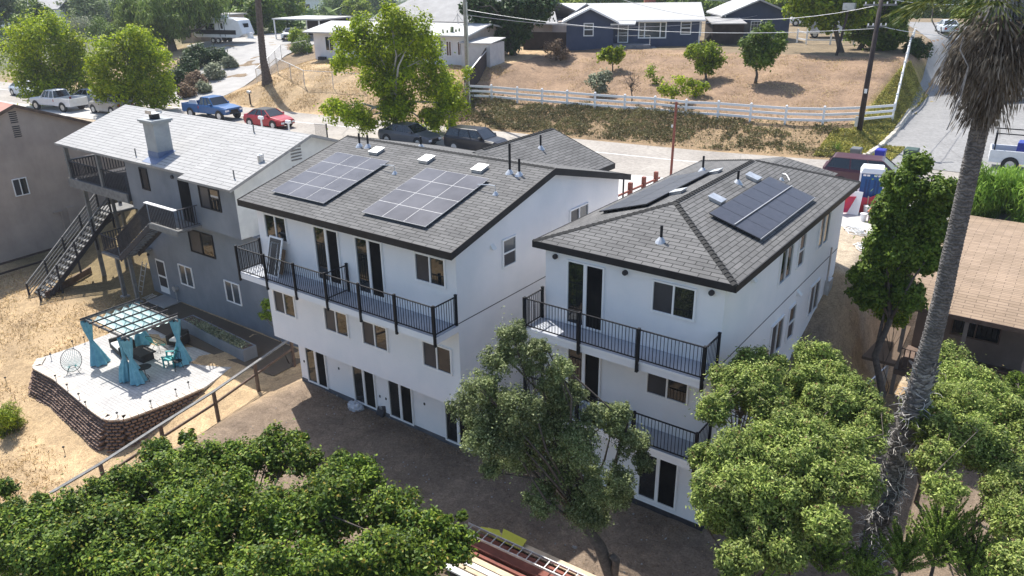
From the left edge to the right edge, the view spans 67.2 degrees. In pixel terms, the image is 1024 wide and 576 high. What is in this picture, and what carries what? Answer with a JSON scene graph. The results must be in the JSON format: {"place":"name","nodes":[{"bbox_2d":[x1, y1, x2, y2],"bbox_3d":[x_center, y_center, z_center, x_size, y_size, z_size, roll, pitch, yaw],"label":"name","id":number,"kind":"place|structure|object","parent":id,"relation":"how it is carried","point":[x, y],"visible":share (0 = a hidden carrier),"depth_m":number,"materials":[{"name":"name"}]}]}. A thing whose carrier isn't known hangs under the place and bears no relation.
{"place":"outdoors","nodes":[
{"label":"outdoors","id":0,"kind":"place"},
{"bbox_2d":[121,294,300,375],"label":"path","id":1,"kind":"structure","parent":0,"point":[264,344],"depth_m":39.55,"materials":[{"name":"concrete"}]},
{"bbox_2d":[171,33,313,99],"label":"driveway","id":2,"kind":"structure","parent":0,"point":[245,50],"depth_m":93.38,"materials":[{"name":"concrete"}]},
{"bbox_2d":[194,15,255,42],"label":"travel trailer","id":3,"kind":"object","parent":2,"relation":"on","point":[234,27],"visible":0.88,"depth_m":101.37,"materials":[{"name":"white paint"}]},
{"bbox_2d":[272,15,352,38],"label":"carport","id":4,"kind":"object","parent":2,"relation":"on","point":[312,21],"visible":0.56,"depth_m":104.89,"materials":[{"name":"white metal"}]},
{"bbox_2d":[0,101,910,230],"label":"pavement","id":5,"kind":"structure","parent":0,"point":[851,220],"depth_m":46.99,"materials":[{"name":"concrete"}]},
{"bbox_2d":[0,2,95,106],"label":"street tree","id":6,"kind":"object","parent":5,"relation":"on","point":[65,70],"visible":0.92,"depth_m":74.78,"materials":[{"name":"green plant"}]},
{"bbox_2d":[29,88,87,111],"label":"parked truck","id":7,"kind":"object","parent":5,"relation":"on","point":[62,99],"visible":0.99,"depth_m":72.85,"materials":[{"name":"white paint"}]},
{"bbox_2d":[857,164,885,197],"bbox_3d":[18.732,-5.242,40.263,1.209,2.280,1.209,9,24,22],"label":"portable toilet","id":8,"kind":"object","parent":5,"relation":"on","point":[868,173],"visible":0.68,"depth_m":39.66,"materials":[{"name":"blue plastic"}]},
{"bbox_2d":[0,82,1014,221],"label":"road","id":9,"kind":"structure","parent":0,"point":[635,164],"depth_m":54.17,"materials":[{"name":"grey asphalt"}]},
{"bbox_2d":[88,94,133,112],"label":"parked car","id":10,"kind":"object","parent":9,"relation":"on","point":[94,107],"visible":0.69,"depth_m":70.41,"materials":[{"name":"white paint"}]},
{"bbox_2d":[181,95,242,119],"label":"parked truck","id":11,"kind":"object","parent":9,"relation":"on","point":[219,107],"visible":0.96,"depth_m":67.40,"materials":[{"name":"blue paint"}]},
{"bbox_2d":[243,107,294,128],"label":"parked car","id":12,"kind":"object","parent":9,"relation":"on","point":[274,118],"visible":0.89,"depth_m":63.39,"materials":[{"name":"red paint"}]},
{"bbox_2d":[378,121,440,143],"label":"parked car","id":13,"kind":"object","parent":9,"relation":"on","point":[408,131],"visible":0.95,"depth_m":56.23,"materials":[{"name":"grey paint"}]},
{"bbox_2d":[444,124,507,150],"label":"parked car","id":14,"kind":"object","parent":9,"relation":"on","point":[470,137],"visible":0.6,"depth_m":53.52,"materials":[{"name":"black paint"}]},
{"bbox_2d":[822,152,920,180],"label":"parked car","id":15,"kind":"object","parent":9,"relation":"on","point":[845,165],"visible":0.3,"depth_m":43.23,"materials":[{"name":"red paint"}]},
{"bbox_2d":[0,0,1020,575],"bbox_3d":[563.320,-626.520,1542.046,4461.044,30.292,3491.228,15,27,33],"label":"ground","id":16,"kind":"structure","parent":0,"point":[248,410],"depth_m":35.17,"materials":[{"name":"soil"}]},
{"bbox_2d":[0,397,31,438],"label":"shrub","id":17,"kind":"object","parent":16,"relation":"on","point":[11,420],"visible":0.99,"depth_m":34.67,"materials":[{"name":"green plant"}]},
{"bbox_2d":[0,0,32,35],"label":"tree","id":18,"kind":"object","parent":16,"relation":"on","point":[7,8],"visible":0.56,"depth_m":139.56,"materials":[{"name":"green plant"}]},
{"bbox_2d":[9,0,55,27],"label":"tree","id":19,"kind":"object","parent":16,"relation":"on","point":[35,5],"visible":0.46,"depth_m":120.62,"materials":[{"name":"green plant"}]},
{"bbox_2d":[0,102,124,262],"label":"tan house","id":20,"kind":"structure","parent":16,"relation":"on","point":[42,203],"depth_m":51.29,"materials":[{"name":"paint"}]},
{"bbox_2d":[25,194,135,301],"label":"outdoor staircase","id":21,"kind":"structure","parent":16,"relation":"on","point":[112,208],"depth_m":46.55,"materials":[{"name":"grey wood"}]},
{"bbox_2d":[65,0,106,26],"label":"tree","id":22,"kind":"object","parent":16,"relation":"on","point":[81,8],"visible":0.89,"depth_m":157.32,"materials":[{"name":"green plant"}]},
{"bbox_2d":[27,328,230,454],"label":"paved patio","id":23,"kind":"structure","parent":16,"relation":"on","point":[105,394],"depth_m":35.35,"materials":[{"name":"grey concrete"}]},
{"bbox_2d":[80,298,191,385],"bbox_3d":[-18.191,2.504,37.124,4.563,2.485,3.333,15,27,33],"label":"gazebo","id":24,"kind":"object","parent":23,"relation":"on","point":[136,319],"visible":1,"depth_m":36.81,"materials":[{"name":"teal wood"}]},
{"bbox_2d":[81,22,182,112],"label":"street tree","id":25,"kind":"object","parent":16,"relation":"on","point":[139,56],"visible":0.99,"depth_m":69.64,"materials":[{"name":"green plant"}]},
{"bbox_2d":[99,201,201,302],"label":"outdoor staircase","id":26,"kind":"structure","parent":16,"relation":"on","point":[145,238],"depth_m":41.03,"materials":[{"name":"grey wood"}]},
{"bbox_2d":[108,0,232,51],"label":"pepper tree","id":27,"kind":"object","parent":16,"relation":"on","point":[169,20],"visible":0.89,"depth_m":98.83,"materials":[{"name":"green plant"}]},
{"bbox_2d":[49,340,295,494],"bbox_3d":[-13.104,5.428,31.891,0.561,2.096,12.148,11,25,26],"label":"wooden rail fence","id":28,"kind":"object","parent":16,"relation":"on","point":[159,426],"visible":0.62,"depth_m":31.80,"materials":[{"name":"brown wood"}]},
{"bbox_2d":[54,105,337,346],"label":"grey house","id":29,"kind":"structure","parent":16,"relation":"on","point":[213,170],"depth_m":40.50,"materials":[{"name":"paint"}]},
{"bbox_2d":[188,230,215,258],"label":"window","id":30,"kind":"structure","parent":29,"relation":"in","point":[201,243],"depth_m":40.76,"materials":[{"name":"glass"}]},
{"bbox_2d":[197,185,221,212],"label":"window","id":31,"kind":"structure","parent":29,"relation":"in","point":[209,198],"depth_m":37.85,"materials":[{"name":"grey glass"}]},
{"bbox_2d":[180,315,257,361],"bbox_3d":[-15.027,2.568,39.367,5.863,0.762,0.750,17,28,36],"label":"raised planter","id":32,"kind":"object","parent":16,"relation":"on","point":[244,354],"visible":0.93,"depth_m":38.65,"materials":[{"name":"grey paint"}]},
{"bbox_2d":[186,317,249,349],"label":"succulents","id":33,"kind":"object","parent":32,"relation":"on","point":[216,331],"visible":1,"depth_m":38.72,"materials":[{"name":"green plant"}]},
{"bbox_2d":[0,418,481,575],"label":"fig tree","id":34,"kind":"object","parent":16,"relation":"on","point":[192,503],"visible":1,"depth_m":20.11,"materials":[{"name":"green plant"}]},
{"bbox_2d":[228,0,286,34],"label":"tree","id":35,"kind":"object","parent":16,"relation":"on","point":[271,9],"visible":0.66,"depth_m":113.88,"materials":[{"name":"green plant"}]},
{"bbox_2d":[255,0,272,86],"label":"palm tree","id":36,"kind":"object","parent":16,"relation":"on","point":[266,75],"visible":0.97,"depth_m":74.89,"materials":[{"name":"brown plant"}]},
{"bbox_2d":[268,0,305,28],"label":"tree","id":37,"kind":"object","parent":16,"relation":"on","point":[289,8],"visible":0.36,"depth_m":125.57,"materials":[{"name":"green plant"}]},
{"bbox_2d":[255,40,361,89],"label":"chain link fence","id":38,"kind":"object","parent":16,"relation":"on","point":[275,59],"visible":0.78,"depth_m":76.23,"materials":[{"name":"metal"}]},
{"bbox_2d":[340,0,373,16],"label":"tree","id":39,"kind":"object","parent":16,"relation":"on","point":[358,5],"visible":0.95,"depth_m":165.06,"materials":[{"name":"green plant"}]},
{"bbox_2d":[313,0,466,136],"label":"street tree","id":40,"kind":"object","parent":16,"relation":"on","point":[404,37],"visible":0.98,"depth_m":56.32,"materials":[{"name":"green plant"}]},
{"bbox_2d":[302,13,505,64],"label":"white bungalow","id":41,"kind":"object","parent":16,"relation":"on","point":[322,43],"visible":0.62,"depth_m":76.17,"materials":[{"name":"beige paint"}]},
{"bbox_2d":[234,128,630,455],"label":"white house","id":42,"kind":"structure","parent":16,"relation":"on","point":[411,270],"depth_m":28.66,"materials":[{"name":"paint"}]},
{"bbox_2d":[266,235,282,277],"bbox_3d":[-9.340,-1.232,30.247,0.800,1.500,0.500,15,27,33],"label":"window frame","id":43,"kind":"object","parent":42,"relation":"on","point":[275,244],"visible":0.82,"depth_m":30.19,"materials":[{"name":"white plastic"}]},
{"bbox_2d":[262,212,288,243],"bbox_3d":[-9.292,-2.368,30.325,1.360,1.050,0.070,15,27,33],"label":"window","id":44,"kind":"structure","parent":42,"relation":"in","point":[274,225],"depth_m":30.29,"materials":[{"name":"glass"}]},
{"bbox_2d":[272,289,296,318],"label":"window","id":45,"kind":"structure","parent":42,"relation":"in","point":[284,303],"depth_m":31.66,"materials":[{"name":"glass"}]},
{"bbox_2d":[304,347,328,389],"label":"sliding door","id":46,"kind":"structure","parent":42,"relation":"in","point":[316,365],"depth_m":33.77,"materials":[{"name":"glass"}]},
{"bbox_2d":[312,225,342,286],"bbox_3d":[-6.906,-1.216,28.913,1.380,2.180,0.070,15,27,33],"label":"sliding door","id":47,"kind":"structure","parent":42,"relation":"in","point":[326,241],"depth_m":28.88,"materials":[{"name":"glass"}]},
{"bbox_2d":[322,306,349,338],"bbox_3d":[-6.824,1.317,29.929,1.370,1.040,0.070,15,27,33],"label":"window","id":48,"kind":"structure","parent":42,"relation":"in","point":[336,322],"depth_m":29.93,"materials":[{"name":"glass"}]},
{"bbox_2d":[351,366,377,409],"bbox_3d":[-6.142,3.981,32.031,1.330,2.070,0.070,15,27,33],"label":"sliding door","id":49,"kind":"structure","parent":42,"relation":"in","point":[364,385],"depth_m":32.12,"materials":[{"name":"glass"}]},
{"bbox_2d":[353,236,386,299],"bbox_3d":[-5.100,-0.732,27.680,1.380,2.180,0.070,15,27,33],"label":"sliding door","id":50,"kind":"structure","parent":42,"relation":"in","point":[368,253],"depth_m":27.66,"materials":[{"name":"glass"}]},
{"bbox_2d":[361,320,388,352],"bbox_3d":[-5.119,1.775,28.764,1.360,1.040,0.070,15,27,33],"label":"window","id":51,"kind":"structure","parent":42,"relation":"in","point":[373,335],"depth_m":28.77,"materials":[{"name":"glass"}]},
{"bbox_2d":[387,380,414,425],"bbox_3d":[-4.465,4.431,30.885,1.330,2.070,0.070,15,27,33],"label":"sliding door","id":52,"kind":"structure","parent":42,"relation":"in","point":[401,408],"depth_m":30.97,"materials":[{"name":"black glass"}]},
{"bbox_2d":[413,251,446,288],"bbox_3d":[-2.753,-0.612,25.860,1.380,1.050,0.070,15,27,33],"label":"window","id":53,"kind":"structure","parent":42,"relation":"in","point":[428,269],"depth_m":25.86,"materials":[{"name":"glass"}]},
{"bbox_2d":[421,340,452,375],"bbox_3d":[-2.632,2.443,27.066,1.370,1.040,0.070,15,27,33],"label":"window","id":54,"kind":"structure","parent":42,"relation":"in","point":[439,358],"depth_m":27.07,"materials":[{"name":"white plastic"}]},
{"bbox_2d":[444,403,472,450],"bbox_3d":[-2.038,5.083,29.228,1.330,2.070,0.070,15,27,33],"label":"sliding door","id":55,"kind":"structure","parent":42,"relation":"in","point":[452,429],"depth_m":29.52,"materials":[{"name":"glass"}]},
{"bbox_2d":[502,234,516,268],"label":"window","id":56,"kind":"structure","parent":42,"relation":"in","point":[509,245],"depth_m":27.40,"materials":[{"name":"white plastic"}]},
{"bbox_2d":[422,65,475,132],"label":"young tree","id":57,"kind":"object","parent":16,"relation":"on","point":[451,121],"visible":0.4,"depth_m":60.04,"materials":[{"name":"green plant"}]},
{"bbox_2d":[369,0,575,31],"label":"grey roof house","id":58,"kind":"structure","parent":16,"relation":"on","point":[444,11],"depth_m":93.37,"materials":[{"name":"beige paint"}]},
{"bbox_2d":[459,37,505,67],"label":"garden shed","id":59,"kind":"structure","parent":16,"relation":"on","point":[494,46],"depth_m":72.57,"materials":[{"name":"white metal"}]},
{"bbox_2d":[457,0,561,55],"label":"tree","id":60,"kind":"object","parent":16,"relation":"on","point":[515,33],"visible":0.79,"depth_m":76.55,"materials":[{"name":"green plant"}]},
{"bbox_2d":[302,388,718,575],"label":"leaf litter","id":61,"kind":"object","parent":16,"relation":"on","point":[448,447],"visible":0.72,"depth_m":27.52,"materials":[{"name":"brown plant"}]},
{"bbox_2d":[470,530,570,575],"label":"plank","id":62,"kind":"object","parent":16,"relation":"on","point":[507,559],"visible":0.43,"depth_m":23.71,"materials":[{"name":"red wood"}]},
{"bbox_2d":[468,523,585,575],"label":"extension ladder","id":63,"kind":"object","parent":62,"relation":"on","point":[527,550],"visible":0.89,"depth_m":23.54,"materials":[{"name":"metal"}]},
{"bbox_2d":[483,527,595,575],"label":"plank","id":64,"kind":"object","parent":16,"relation":"on","point":[564,563],"visible":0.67,"depth_m":23.71,"materials":[{"name":"wood"}]},
{"bbox_2d":[523,32,565,49],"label":"board fence","id":65,"kind":"object","parent":16,"relation":"on","point":[537,41],"visible":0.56,"depth_m":81.30,"materials":[{"name":"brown wood"}]},
{"bbox_2d":[444,306,656,575],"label":"olive tree","id":66,"kind":"object","parent":16,"relation":"on","point":[524,436],"visible":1,"depth_m":19.75,"materials":[{"name":"green plant"}]},
{"bbox_2d":[584,67,612,96],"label":"shrub","id":67,"kind":"object","parent":16,"relation":"on","point":[601,78],"visible":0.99,"depth_m":65.38,"materials":[{"name":"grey plant"}]},
{"bbox_2d":[592,45,625,71],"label":"fruit tree","id":68,"kind":"object","parent":16,"relation":"on","point":[608,56],"visible":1,"depth_m":70.45,"materials":[{"name":"green plant"}]},
{"bbox_2d":[561,0,705,50],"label":"blue house","id":69,"kind":"structure","parent":16,"relation":"on","point":[636,18],"depth_m":79.79,"materials":[{"name":"paint"}]},
{"bbox_2d":[638,22,666,38],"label":"window","id":70,"kind":"structure","parent":69,"relation":"in","point":[654,33],"depth_m":79.83,"materials":[{"name":"white plastic"}]},
{"bbox_2d":[442,83,875,156],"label":"ground cover","id":71,"kind":"object","parent":16,"relation":"on","point":[573,121],"visible":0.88,"depth_m":58.81,"materials":[{"name":"green plant"}]},
{"bbox_2d":[656,75,692,103],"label":"young tree","id":72,"kind":"object","parent":16,"relation":"on","point":[666,90],"visible":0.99,"depth_m":61.53,"materials":[{"name":"green plant"}]},
{"bbox_2d":[464,28,915,124],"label":"rail fence","id":73,"kind":"object","parent":16,"relation":"on","point":[750,111],"visible":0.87,"depth_m":58.67,"materials":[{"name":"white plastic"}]},
{"bbox_2d":[522,156,860,531],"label":"white house","id":74,"kind":"structure","parent":16,"relation":"on","point":[663,294],"depth_m":24.80,"materials":[{"name":"paint"}]},
{"bbox_2d":[566,348,600,404],"bbox_3d":[2.410,2.919,25.972,1.310,2.100,0.070,15,27,33],"label":"sliding door","id":75,"kind":"structure","parent":74,"relation":"in","point":[588,369],"depth_m":25.87,"materials":[{"name":"black glass"}]},
{"bbox_2d":[566,259,604,332],"bbox_3d":[2.354,0.259,24.882,1.390,2.250,0.070,15,27,33],"label":"sliding door","id":76,"kind":"structure","parent":74,"relation":"in","point":[585,283],"depth_m":24.84,"materials":[{"name":"glass"}]},
{"bbox_2d":[637,455,678,510],"bbox_3d":[4.811,6.232,25.470,1.410,2.100,0.070,15,27,33],"label":"sliding door","id":77,"kind":"structure","parent":74,"relation":"in","point":[659,486],"depth_m":25.51,"materials":[{"name":"black glass"}]},
{"bbox_2d":[645,373,688,405],"bbox_3d":[4.848,3.017,24.070,1.440,1.050,0.070,15,27,33],"label":"window","id":78,"kind":"structure","parent":74,"relation":"in","point":[670,390],"depth_m":24.13,"materials":[{"name":"white plastic"}]},
{"bbox_2d":[650,279,696,321],"bbox_3d":[4.809,0.367,22.970,1.420,1.050,0.070,15,27,33],"label":"window","id":79,"kind":"structure","parent":74,"relation":"in","point":[667,298],"depth_m":22.97,"materials":[{"name":"glass"}]},
{"bbox_2d":[768,314,784,355],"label":"window","id":80,"kind":"structure","parent":74,"relation":"in","point":[776,333],"depth_m":27.31,"materials":[{"name":"white plastic"}]},
{"bbox_2d":[777,243,794,286],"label":"window","id":81,"kind":"structure","parent":74,"relation":"in","point":[786,259],"depth_m":26.29,"materials":[{"name":"white plastic"}]},
{"bbox_2d":[683,38,727,80],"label":"fruit tree","id":82,"kind":"object","parent":16,"relation":"on","point":[707,59],"visible":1,"depth_m":65.91,"materials":[{"name":"green plant"}]},
{"bbox_2d":[704,16,746,44],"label":"shed","id":83,"kind":"structure","parent":16,"relation":"on","point":[730,31],"depth_m":80.53,"materials":[{"name":"grey wood"}]},
{"bbox_2d":[684,344,794,538],"bbox_3d":[6.330,5.362,21.973,2.578,7.765,4.207,15,27,33],"label":"shrub","id":84,"kind":"object","parent":16,"relation":"on","point":[745,379],"visible":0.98,"depth_m":20.45,"materials":[{"name":"green plant"}]},
{"bbox_2d":[706,0,791,39],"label":"blue garage","id":85,"kind":"structure","parent":16,"relation":"on","point":[755,9],"depth_m":83.53,"materials":[{"name":"paint"}]},
{"bbox_2d":[694,500,824,575],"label":"shrub","id":86,"kind":"object","parent":16,"relation":"on","point":[759,545],"visible":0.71,"depth_m":16.55,"materials":[{"name":"green plant"}]},
{"bbox_2d":[735,20,788,83],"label":"fruit tree","id":87,"kind":"object","parent":16,"relation":"on","point":[763,47],"visible":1,"depth_m":62.77,"materials":[{"name":"green plant"}]},
{"bbox_2d":[684,369,894,545],"bbox_3d":[7.220,6.288,20.090,4.321,7.475,7.566,15,27,33],"label":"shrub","id":88,"kind":"object","parent":16,"relation":"on","point":[784,457],"visible":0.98,"depth_m":17.65,"materials":[{"name":"green plant"}]},
{"bbox_2d":[779,332,862,427],"bbox_3d":[8.467,5.273,22.381,2.233,7.528,4.540,10,25,24],"label":"shrub","id":89,"kind":"object","parent":16,"relation":"on","point":[814,364],"visible":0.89,"depth_m":20.93,"materials":[{"name":"green plant"}]},
{"bbox_2d":[776,0,878,51],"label":"shade tree","id":90,"kind":"object","parent":16,"relation":"on","point":[805,9],"visible":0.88,"depth_m":70.66,"materials":[{"name":"green plant"}]},
{"bbox_2d":[803,508,865,575],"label":"juniper","id":91,"kind":"object","parent":16,"relation":"on","point":[832,557],"visible":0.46,"depth_m":20.72,"materials":[{"name":"green plant"}]},
{"bbox_2d":[835,530,895,575],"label":"juniper","id":92,"kind":"object","parent":16,"relation":"on","point":[863,564],"visible":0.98,"depth_m":20.48,"materials":[{"name":"green plant"}]},
{"bbox_2d":[813,61,928,160],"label":"ice plant","id":93,"kind":"object","parent":16,"relation":"on","point":[883,127],"visible":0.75,"depth_m":56.75,"materials":[{"name":"green plant"}]},
{"bbox_2d":[854,0,896,131],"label":"utility pole","id":94,"kind":"object","parent":16,"relation":"on","point":[859,121],"visible":0.95,"depth_m":52.19,"materials":[{"name":"brown wood"}]},
{"bbox_2d":[843,0,919,50],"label":"shade tree","id":95,"kind":"object","parent":16,"relation":"on","point":[888,39],"visible":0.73,"depth_m":72.61,"materials":[{"name":"green plant"}]},
{"bbox_2d":[870,299,911,394],"bbox_3d":[14.406,2.499,29.991,1.601,5.682,1.303,15,27,33],"label":"climbing plant","id":96,"kind":"object","parent":16,"relation":"on","point":[900,319],"visible":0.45,"depth_m":29.15,"materials":[{"name":"green plant"}]},
{"bbox_2d":[843,146,957,405],"bbox_3d":[14.249,0.198,28.768,3.527,10.930,2.598,15,27,33],"label":"leafy tree","id":97,"kind":"object","parent":16,"relation":"on","point":[903,241],"visible":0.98,"depth_m":27.56,"materials":[{"name":"green plant"}]},
{"bbox_2d":[868,510,955,575],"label":"juniper","id":98,"kind":"object","parent":16,"relation":"on","point":[903,555],"visible":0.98,"depth_m":20.71,"materials":[{"name":"green plant"}]},
{"bbox_2d":[901,35,937,59],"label":"bush","id":99,"kind":"object","parent":16,"relation":"on","point":[919,48],"visible":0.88,"depth_m":70.96,"materials":[{"name":"green plant"}]},
{"bbox_2d":[848,0,1023,574],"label":"fan palm","id":100,"kind":"object","parent":16,"relation":"on","point":[981,68],"visible":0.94,"depth_m":18.29,"materials":[{"name":"brown plant"}]},
{"bbox_2d":[862,215,1023,393],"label":"brown roof house","id":101,"kind":"structure","parent":16,"relation":"on","point":[986,314],"depth_m":31.50,"materials":[{"name":"beige tile"}]},
{"bbox_2d":[949,319,1001,344],"bbox_3d":[19.088,1.468,31.617,1.800,1.400,0.070,15,27,33],"label":"window","id":102,"kind":"structure","parent":101,"relation":"in","point":[975,331],"depth_m":31.71,"materials":[{"name":"black glass"}]},
{"bbox_2d":[906,497,984,575],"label":"juniper","id":103,"kind":"object","parent":16,"relation":"on","point":[947,523],"visible":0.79,"depth_m":20.66,"materials":[{"name":"green plant"}]},
{"bbox_2d":[897,333,1022,516],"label":"shrub","id":104,"kind":"object","parent":16,"relation":"on","point":[965,390],"visible":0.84,"depth_m":20.47,"materials":[{"name":"green plant"}]},
{"bbox_2d":[930,509,1015,575],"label":"juniper","id":105,"kind":"object","parent":16,"relation":"on","point":[975,565],"visible":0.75,"depth_m":20.37,"materials":[{"name":"green plant"}]},
{"bbox_2d":[956,158,1023,222],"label":"feathery shrub","id":106,"kind":"object","parent":16,"relation":"on","point":[1001,190],"visible":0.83,"depth_m":38.66,"materials":[{"name":"green plant"}]},
{"bbox_2d":[960,391,1023,575],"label":"shrub","id":107,"kind":"object","parent":16,"relation":"on","point":[1001,485],"visible":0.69,"depth_m":18.74,"materials":[{"name":"green plant"}]},
{"bbox_2d":[886,22,1023,174],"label":"side street","id":108,"kind":"structure","parent":0,"point":[926,125],"depth_m":57.59,"materials":[{"name":"grey asphalt"}]},
{"bbox_2d":[988,127,1023,169],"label":"parked truck","id":109,"kind":"object","parent":108,"relation":"on","point":[1004,155],"visible":0.88,"depth_m":46.94,"materials":[{"name":"white paint"}]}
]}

